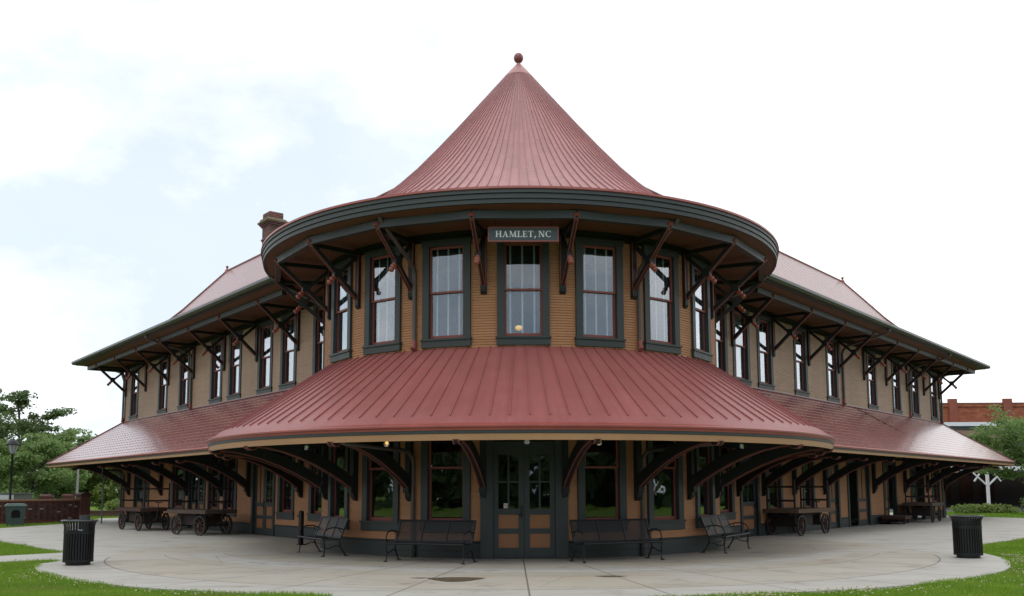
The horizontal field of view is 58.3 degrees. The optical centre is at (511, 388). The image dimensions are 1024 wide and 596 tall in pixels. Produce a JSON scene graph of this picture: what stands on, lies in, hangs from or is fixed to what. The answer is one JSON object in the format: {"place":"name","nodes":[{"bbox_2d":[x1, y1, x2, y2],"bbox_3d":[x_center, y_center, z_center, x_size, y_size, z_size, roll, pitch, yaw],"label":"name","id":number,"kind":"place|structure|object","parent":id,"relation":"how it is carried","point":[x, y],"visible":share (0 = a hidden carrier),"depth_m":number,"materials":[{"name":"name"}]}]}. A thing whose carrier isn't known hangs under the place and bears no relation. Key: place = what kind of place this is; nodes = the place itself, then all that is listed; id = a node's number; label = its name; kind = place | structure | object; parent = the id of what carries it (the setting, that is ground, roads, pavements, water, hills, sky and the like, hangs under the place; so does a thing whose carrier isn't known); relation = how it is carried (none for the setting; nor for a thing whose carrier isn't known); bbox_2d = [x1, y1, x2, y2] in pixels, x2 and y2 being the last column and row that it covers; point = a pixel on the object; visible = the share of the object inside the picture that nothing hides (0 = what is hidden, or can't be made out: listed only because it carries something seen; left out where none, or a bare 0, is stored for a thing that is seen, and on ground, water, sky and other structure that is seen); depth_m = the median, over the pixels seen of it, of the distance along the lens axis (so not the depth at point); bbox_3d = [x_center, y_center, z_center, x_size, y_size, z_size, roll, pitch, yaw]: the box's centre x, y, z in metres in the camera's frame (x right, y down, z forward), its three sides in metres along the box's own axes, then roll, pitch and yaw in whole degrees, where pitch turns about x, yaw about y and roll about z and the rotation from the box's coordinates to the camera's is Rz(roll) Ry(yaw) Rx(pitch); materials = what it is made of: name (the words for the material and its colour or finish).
{"place":"outdoors","nodes":[
{"label":"outdoors","id":0,"kind":"place"},
{"bbox_2d":[1,492,957,552],"bbox_3d":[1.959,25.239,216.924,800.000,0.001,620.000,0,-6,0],"label":"ground","id":1,"kind":"structure","parent":0,"point":[92,507],"depth_m":83.76,"materials":[{"name":"green plant"}]},
{"bbox_2d":[6,438,19,499],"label":"street lamp","id":2,"kind":"object","parent":1,"relation":"on","point":[13,444],"visible":0.67,"depth_m":49.99,"materials":[{"name":"black metal"}]},
{"bbox_2d":[4,503,26,526],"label":"utility box","id":3,"kind":"object","parent":1,"relation":"on","point":[15,514],"visible":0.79,"depth_m":42.83,"materials":[{"name":"green plastic"}]},
{"bbox_2d":[0,493,33,499],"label":"utility cabinet","id":4,"kind":"object","parent":1,"relation":"on","point":[4,496],"visible":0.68,"depth_m":50.56,"materials":[{"name":"grey metal"}]},
{"bbox_2d":[0,411,38,484],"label":"tree","id":5,"kind":"object","parent":1,"relation":"on","point":[5,431],"visible":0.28,"depth_m":63.15,"materials":[{"name":"green plant"}]},
{"bbox_2d":[0,388,77,469],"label":"tree","id":6,"kind":"object","parent":1,"relation":"on","point":[37,425],"visible":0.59,"depth_m":72.44,"materials":[{"name":"green plant"}]},
{"bbox_2d":[0,433,91,498],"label":"tree","id":7,"kind":"object","parent":1,"relation":"on","point":[26,458],"visible":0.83,"depth_m":59.33,"materials":[{"name":"green plant"}]},
{"bbox_2d":[0,492,91,524],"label":"brick wall","id":8,"kind":"structure","parent":1,"relation":"on","point":[39,511],"depth_m":47.56,"materials":[{"name":"red brick"}]},
{"bbox_2d":[39,494,75,498],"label":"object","id":9,"kind":"structure","parent":1,"relation":"on","point":[51,496],"depth_m":55.12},
{"bbox_2d":[2,469,119,505],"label":"woods","id":10,"kind":"object","parent":1,"relation":"on","point":[93,502],"depth_m":93.15,"materials":[{"name":"green plant"}]},
{"bbox_2d":[20,427,118,498],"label":"tree","id":11,"kind":"object","parent":1,"relation":"on","point":[69,439],"visible":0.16,"depth_m":69.85,"materials":[{"name":"green plant"}]},
{"bbox_2d":[75,469,78,498],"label":"pole","id":12,"kind":"object","parent":1,"relation":"on","point":[77,484],"visible":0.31,"depth_m":59.29,"materials":[{"name":"grey metal"}]},
{"bbox_2d":[66,468,119,509],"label":"tree","id":13,"kind":"object","parent":1,"relation":"on","point":[109,494],"visible":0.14,"depth_m":66.77,"materials":[{"name":"green plant"}]},
{"bbox_2d":[90,510,119,516],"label":"retaining wall","id":14,"kind":"structure","parent":1,"relation":"on","point":[110,513],"depth_m":57.07,"materials":[{"name":"brown brick"}]},
{"bbox_2d":[103,499,119,509],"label":"shrub","id":15,"kind":"object","parent":1,"relation":"on","point":[113,504],"visible":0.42,"depth_m":60.82,"materials":[{"name":"green plant"}]},
{"bbox_2d":[0,511,1023,595],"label":"grass","id":16,"kind":"structure","parent":1,"relation":"on","point":[22,585],"depth_m":16.11,"materials":[{"name":"green plant"}]},
{"bbox_2d":[3,552,1023,595],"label":"clover flowers","id":17,"kind":"object","parent":16,"relation":"on","point":[769,594],"visible":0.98,"depth_m":15.15,"materials":[{"name":"white plant"}]},
{"bbox_2d":[943,422,1023,505],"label":"tan shop","id":18,"kind":"structure","parent":1,"relation":"on","point":[966,489],"depth_m":84.77,"materials":[{"name":"paint"}]},
{"bbox_2d":[945,477,950,499],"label":"window","id":19,"kind":"structure","parent":18,"relation":"in","point":[948,491],"depth_m":84.68,"materials":[{"name":"black glass"}]},
{"bbox_2d":[959,477,972,499],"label":"window","id":20,"kind":"structure","parent":18,"relation":"in","point":[966,490],"depth_m":84.73,"materials":[{"name":"black glass"}]},
{"bbox_2d":[981,477,994,499],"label":"window","id":21,"kind":"structure","parent":18,"relation":"in","point":[992,494],"depth_m":84.68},
{"bbox_2d":[949,503,1019,513],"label":"hedge","id":22,"kind":"object","parent":1,"relation":"on","point":[987,508],"visible":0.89,"depth_m":57.69,"materials":[{"name":"green plant"}]},
{"bbox_2d":[966,404,1023,482],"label":"tree","id":23,"kind":"object","parent":1,"relation":"on","point":[1011,434],"visible":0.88,"depth_m":59.47,"materials":[{"name":"green plant"}]},
{"bbox_2d":[1019,498,1023,511],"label":"shrub","id":24,"kind":"object","parent":1,"relation":"on","point":[1022,502],"visible":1,"depth_m":55.38,"materials":[{"name":"green plant"}]},
{"bbox_2d":[0,513,1023,595],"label":"pavement","id":25,"kind":"structure","parent":0,"point":[886,555],"depth_m":20.07,"materials":[{"name":"concrete"}]},
{"bbox_2d":[61,515,98,565],"bbox_3d":[-9.818,3.440,20.828,0.784,1.105,0.784,0,-6,-5],"label":"litter bin","id":26,"kind":"object","parent":25,"relation":"on","point":[78,544],"visible":1,"depth_m":20.57,"materials":[{"name":"black metal"}]},
{"bbox_2d":[100,468,105,522],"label":"sign pole","id":27,"kind":"object","parent":25,"relation":"on","point":[103,477],"visible":0.89,"depth_m":45.91,"materials":[{"name":"grey metal"}]},
{"bbox_2d":[116,483,173,530],"bbox_3d":[-15.356,4.941,38.419,1.340,1.940,3.124,5,-8,-41],"label":"baggage wagon","id":28,"kind":"object","parent":25,"relation":"on","point":[137,516],"visible":0.98,"depth_m":37.82,"materials":[{"name":"brown wood"}]},
{"bbox_2d":[167,482,236,535],"bbox_3d":[-11.584,4.496,34.418,2.724,1.940,1.340,-5,-8,39],"label":"baggage wagon","id":29,"kind":"object","parent":25,"relation":"on","point":[204,519],"visible":1,"depth_m":34.10,"materials":[{"name":"brown wood"}]},
{"bbox_2d":[296,511,303,544],"bbox_3d":[-6.417,4.229,27.870,0.255,1.030,0.200,-4,-8,35],"label":"smokers post","id":30,"kind":"object","parent":25,"relation":"on","point":[300,515],"visible":0.8,"depth_m":27.83,"materials":[{"name":"black metal"}]},
{"bbox_2d":[297,516,348,556],"bbox_3d":[-4.948,3.840,23.953,0.727,0.953,1.943,4,-7,-31],"label":"metal bench","id":31,"kind":"object","parent":25,"relation":"on","point":[332,527],"visible":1,"depth_m":23.89,"materials":[{"name":"black metal"}]},
{"bbox_2d":[383,519,476,564],"bbox_3d":[-1.895,3.541,21.281,2.074,0.953,0.727,-3,-7,23],"label":"metal bench","id":32,"kind":"object","parent":25,"relation":"on","point":[426,528],"visible":1,"depth_m":21.43,"materials":[{"name":"black metal"}]},
{"bbox_2d":[428,577,482,581],"bbox_3d":[-1.059,3.564,17.137,1.120,0.001,0.883,0,-6,0],"label":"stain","id":33,"kind":"object","parent":25,"relation":"on","point":[452,579],"visible":1,"depth_m":17.12,"materials":[{"name":"concrete"}]},
{"bbox_2d":[47,53,1014,558],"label":"depot building","id":34,"kind":"structure","parent":25,"relation":"on","point":[669,355],"depth_m":24.49,"materials":[{"name":"paint"}]},
{"bbox_2d":[128,365,139,419],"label":"window","id":35,"kind":"structure","parent":34,"relation":"in","point":[134,389],"depth_m":47.28,"materials":[{"name":"green paint"}]},
{"bbox_2d":[132,459,150,524],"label":"door","id":36,"kind":"structure","parent":34,"relation":"in","point":[136,479],"depth_m":45.55,"materials":[{"name":"green paint"}]},
{"bbox_2d":[156,355,167,414],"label":"window","id":37,"kind":"structure","parent":34,"relation":"in","point":[162,404],"depth_m":43.82,"materials":[{"name":"green paint"}]},
{"bbox_2d":[170,456,184,508],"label":"window","id":38,"kind":"structure","parent":34,"relation":"in","point":[174,469],"depth_m":41.48,"materials":[{"name":"green paint"}]},
{"bbox_2d":[177,347,190,410],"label":"window","id":39,"kind":"structure","parent":34,"relation":"in","point":[184,375],"depth_m":41.52,"materials":[{"name":"green paint"}]},
{"bbox_2d":[186,454,206,529],"bbox_3d":[-13.390,4.228,39.226,0.220,3.520,2.110,5,-8,-38],"label":"door","id":40,"kind":"structure","parent":34,"relation":"in","point":[200,504],"depth_m":39.37,"materials":[{"name":"green paint"}]},
{"bbox_2d":[207,454,219,508],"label":"window","id":41,"kind":"structure","parent":34,"relation":"in","point":[210,470],"depth_m":38.01,"materials":[{"name":"green paint"}]},
{"bbox_2d":[208,336,222,403],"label":"window","id":42,"kind":"structure","parent":34,"relation":"in","point":[212,399],"depth_m":38.56,"materials":[{"name":"green paint"}]},
{"bbox_2d":[222,459,237,516],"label":"window","id":43,"kind":"structure","parent":34,"relation":"in","point":[225,497],"depth_m":36.65,"materials":[{"name":"green paint"}]},
{"bbox_2d":[226,329,242,400],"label":"window","id":44,"kind":"structure","parent":34,"relation":"in","point":[231,395],"depth_m":37.02,"materials":[{"name":"green paint"}]},
{"bbox_2d":[250,463,275,535],"bbox_3d":[-9.099,3.633,33.855,0.220,3.520,2.110,5,-8,-38],"label":"door","id":45,"kind":"structure","parent":34,"relation":"in","point":[262,516],"depth_m":34.03,"materials":[{"name":"green paint"}]},
{"bbox_2d":[255,319,273,394],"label":"window","id":46,"kind":"structure","parent":34,"relation":"in","point":[267,324],"depth_m":34.72,"materials":[{"name":"green paint"}]},
{"bbox_2d":[275,457,295,519],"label":"window","id":47,"kind":"structure","parent":34,"relation":"in","point":[281,513],"depth_m":32.58,"materials":[{"name":"green paint"}]},
{"bbox_2d":[278,312,296,389],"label":"window","id":48,"kind":"structure","parent":34,"relation":"in","point":[283,384],"depth_m":33.16,"materials":[{"name":"green paint"}]},
{"bbox_2d":[306,449,320,521],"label":"window","id":49,"kind":"structure","parent":34,"relation":"in","point":[312,515],"depth_m":30.71,"materials":[{"name":"green paint"}]},
{"bbox_2d":[312,301,322,374],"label":"window","id":50,"kind":"structure","parent":34,"relation":"in","point":[316,323],"depth_m":31.22,"materials":[{"name":"green paint"}]},
{"bbox_2d":[328,436,349,528],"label":"window","id":51,"kind":"structure","parent":34,"relation":"in","point":[332,483],"depth_m":25.26,"materials":[{"name":"green paint"}]},
{"bbox_2d":[328,257,353,362],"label":"window","id":52,"kind":"structure","parent":34,"relation":"in","point":[335,355],"depth_m":25.71,"materials":[{"name":"green paint"}]},
{"bbox_2d":[359,434,400,530],"bbox_3d":[-3.351,2.191,23.560,1.400,2.895,0.204,-5,-8,37],"label":"window","id":53,"kind":"structure","parent":34,"relation":"in","point":[369,523],"depth_m":23.61,"materials":[{"name":"green paint"}]},
{"bbox_2d":[362,244,402,354],"bbox_3d":[-3.337,-2.289,24.083,1.400,2.755,0.300,-5,-8,37],"label":"window","id":54,"kind":"structure","parent":34,"relation":"in","point":[388,345],"depth_m":24.22,"materials":[{"name":"green paint"}]},
{"bbox_2d":[418,441,471,531],"bbox_3d":[-1.630,2.087,22.655,1.400,2.895,0.204,-2,-7,18],"label":"window","id":55,"kind":"structure","parent":34,"relation":"in","point":[426,469],"depth_m":22.68,"materials":[{"name":"green paint"}]},
{"bbox_2d":[420,236,472,348],"bbox_3d":[-1.629,-2.392,23.185,1.400,2.755,0.300,-2,-7,18],"label":"window","id":56,"kind":"structure","parent":34,"relation":"in","point":[460,334],"depth_m":23.24,"materials":[{"name":"green paint"}]},
{"bbox_2d":[515,325,521,332],"bbox_3d":[0.169,-1.435,22.847,0.190,0.268,0.190,0,-6,0],"label":"window lamp","id":57,"kind":"object","parent":34,"relation":"attached to","point":[518,328],"visible":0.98,"depth_m":22.79,"materials":[{"name":"beige"}]},
{"bbox_2d":[488,220,558,241],"bbox_3d":[0.270,-3.795,21.924,1.690,0.618,0.058,0,-6,0],"label":"station sign","id":58,"kind":"object","parent":34,"relation":"hanging from","point":[523,234],"visible":0.98,"depth_m":21.89,"materials":[{"name":"green wood"}]},
{"bbox_2d":[496,242,550,344],"bbox_3d":[0.278,-2.430,22.884,1.400,2.755,0.300,0,-6,0],"label":"window","id":59,"kind":"structure","parent":34,"relation":"in","point":[521,284],"depth_m":22.90,"materials":[{"name":"grey glass"}]},
{"bbox_2d":[480,440,568,558],"bbox_3d":[0.294,2.358,22.356,2.160,3.520,0.220,0,-6,0],"label":"door","id":60,"kind":"structure","parent":34,"relation":"in","point":[504,533],"depth_m":22.26,"materials":[{"name":"green paint"}]},
{"bbox_2d":[574,236,625,347],"bbox_3d":[2.182,-2.401,23.212,1.400,2.755,0.300,2,-7,-19],"label":"window","id":61,"kind":"structure","parent":34,"relation":"in","point":[614,338],"depth_m":23.27,"materials":[{"name":"green paint"}]},
{"bbox_2d":[576,440,628,531],"bbox_3d":[2.212,2.078,22.682,1.400,2.895,0.204,2,-7,-19],"label":"window","id":62,"kind":"structure","parent":34,"relation":"in","point":[620,445],"depth_m":22.73,"materials":[{"name":"green paint"}]},
{"bbox_2d":[641,244,682,353],"bbox_3d":[3.877,-2.307,24.134,1.400,2.755,0.300,5,-8,-38],"label":"window","id":63,"kind":"structure","parent":34,"relation":"in","point":[651,344],"depth_m":24.27,"materials":[{"name":"green paint"}]},
{"bbox_2d":[646,440,686,530],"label":"window","id":64,"kind":"structure","parent":34,"relation":"in","point":[677,521],"depth_m":23.66,"materials":[{"name":"green paint"}]},
{"bbox_2d":[689,256,713,361],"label":"window","id":65,"kind":"structure","parent":34,"relation":"in","point":[705,354],"depth_m":25.79,"materials":[{"name":"green paint"}]},
{"bbox_2d":[694,446,716,527],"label":"window","id":66,"kind":"structure","parent":34,"relation":"in","point":[710,483],"depth_m":25.33,"materials":[{"name":"green paint"}]},
{"bbox_2d":[716,299,727,372],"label":"window","id":67,"kind":"structure","parent":34,"relation":"in","point":[723,322],"depth_m":31.11,"materials":[{"name":"green paint"}]},
{"bbox_2d":[720,448,736,519],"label":"window","id":68,"kind":"structure","parent":34,"relation":"in","point":[730,512],"depth_m":30.69,"materials":[{"name":"green paint"}]},
{"bbox_2d":[732,308,752,385],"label":"window","id":69,"kind":"structure","parent":34,"relation":"in","point":[737,349],"depth_m":32.38,"materials":[{"name":"green paint"}]},
{"bbox_2d":[739,456,760,537],"bbox_3d":[8.168,3.359,31.837,0.220,3.520,1.560,-5,-8,39],"label":"door","id":70,"kind":"structure","parent":34,"relation":"in","point":[750,512],"depth_m":31.98,"materials":[{"name":"green paint"}]},
{"bbox_2d":[756,314,775,390],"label":"window","id":71,"kind":"structure","parent":34,"relation":"in","point":[761,319],"depth_m":33.85,"materials":[{"name":"green paint"}]},
{"bbox_2d":[767,463,783,516],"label":"window","id":72,"kind":"structure","parent":34,"relation":"in","point":[779,491],"depth_m":33.75,"materials":[{"name":"green paint"}]},
{"bbox_2d":[792,325,809,396],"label":"window","id":73,"kind":"structure","parent":34,"relation":"in","point":[805,392],"depth_m":36.40,"materials":[{"name":"green paint"}]},
{"bbox_2d":[801,461,815,506],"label":"window","id":74,"kind":"structure","parent":34,"relation":"in","point":[812,480],"depth_m":36.15,"materials":[{"name":"black glass"}]},
{"bbox_2d":[824,336,840,402],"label":"window","id":75,"kind":"structure","parent":34,"relation":"in","point":[835,398],"depth_m":38.98,"materials":[{"name":"green paint"}]},
{"bbox_2d":[827,452,841,528],"bbox_3d":[13.203,4.001,37.916,0.220,3.520,1.310,-5,-8,39],"label":"door","id":76,"kind":"structure","parent":34,"relation":"in","point":[834,501],"depth_m":38.07,"materials":[{"name":"green paint"}]},
{"bbox_2d":[846,454,871,526],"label":"door","id":77,"kind":"structure","parent":34,"relation":"in","point":[863,489],"depth_m":40.68,"materials":[{"name":"green paint"}]},
{"bbox_2d":[865,349,878,409],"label":"window","id":78,"kind":"structure","parent":34,"relation":"in","point":[871,378],"depth_m":42.72,"materials":[{"name":"green paint"}]},
{"bbox_2d":[882,456,897,522],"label":"door","id":79,"kind":"structure","parent":34,"relation":"in","point":[884,465],"depth_m":43.54,"materials":[{"name":"green paint"}]},
{"bbox_2d":[890,358,902,414],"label":"window","id":80,"kind":"structure","parent":34,"relation":"in","point":[896,382],"depth_m":45.48,"materials":[{"name":"green paint"}]},
{"bbox_2d":[910,364,921,417],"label":"window","id":81,"kind":"structure","parent":34,"relation":"in","point":[915,396],"depth_m":47.89,"materials":[{"name":"green paint"}]},
{"bbox_2d":[910,465,925,520],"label":"door","id":82,"kind":"structure","parent":34,"relation":"in","point":[922,482],"depth_m":47.38,"materials":[{"name":"green paint"}]},
{"bbox_2d":[929,370,939,421],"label":"window","id":83,"kind":"structure","parent":34,"relation":"in","point":[933,389],"depth_m":50.50,"materials":[{"name":"green paint"}]},
{"bbox_2d":[930,459,941,506],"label":"window","id":84,"kind":"structure","parent":34,"relation":"in","point":[936,472],"depth_m":49.72,"materials":[{"name":"green paint"}]},
{"bbox_2d":[599,575,622,576],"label":"puddle","id":85,"kind":"object","parent":25,"relation":"on","point":[610,576],"visible":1,"depth_m":17.60,"materials":[{"name":"liquid"}]},
{"bbox_2d":[569,518,664,562],"bbox_3d":[2.456,3.554,21.529,2.185,0.953,0.727,3,-7,-25],"label":"metal bench","id":86,"kind":"object","parent":25,"relation":"on","point":[626,531],"visible":1,"depth_m":21.68,"materials":[{"name":"black metal"}]},
{"bbox_2d":[700,514,750,553],"bbox_3d":[5.771,3.893,24.765,0.727,0.953,2.162,-4,-7,30],"label":"metal bench","id":87,"kind":"object","parent":25,"relation":"on","point":[714,519],"visible":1,"depth_m":24.72,"materials":[{"name":"black metal"}]},
{"bbox_2d":[763,480,832,535],"bbox_3d":[10.397,4.303,33.280,1.340,1.940,3.224,-5,-8,40],"label":"baggage wagon","id":88,"kind":"object","parent":25,"relation":"on","point":[798,518],"visible":1,"depth_m":32.52,"materials":[{"name":"brown wood"}]},
{"bbox_2d":[881,515,911,523],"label":"baggage wagon","id":89,"kind":"object","parent":25,"relation":"on","point":[895,518],"visible":1,"depth_m":41.52,"materials":[{"name":"brown wood"}]},
{"bbox_2d":[902,481,943,522],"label":"baggage wagon","id":90,"kind":"object","parent":25,"relation":"on","point":[922,508],"visible":0.92,"depth_m":43.73,"materials":[{"name":"brown wood"}]},
{"bbox_2d":[948,515,983,558],"bbox_3d":[10.924,3.554,22.038,0.784,1.005,0.784,-5,-8,39],"label":"litter bin","id":91,"kind":"object","parent":25,"relation":"on","point":[967,536],"visible":1,"depth_m":21.79,"materials":[{"name":"black metal"}]},
{"bbox_2d":[0,0,1023,472],"label":"sky","id":92,"kind":"structure","parent":0,"point":[145,145],"materials":[{"name":"white"}]},
{"bbox_2d":[890,505,1023,511],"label":"road","id":93,"kind":"structure","parent":0,"point":[948,509],"depth_m":72.98,"materials":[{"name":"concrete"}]},
{"bbox_2d":[973,472,1000,504],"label":"railroad crossing sign","id":94,"kind":"object","parent":93,"relation":"on","point":[987,484],"visible":0.71,"depth_m":67.48,"materials":[{"name":"white metal"}]},
{"bbox_2d":[940,398,1023,421],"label":"brick building","id":95,"kind":"structure","parent":0,"point":[954,410],"depth_m":94.91,"materials":[{"name":"red brick"}]},
{"bbox_2d":[960,466,1023,470],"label":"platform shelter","id":96,"kind":"object","parent":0,"point":[1016,468],"depth_m":74.25,"materials":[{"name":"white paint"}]}
]}

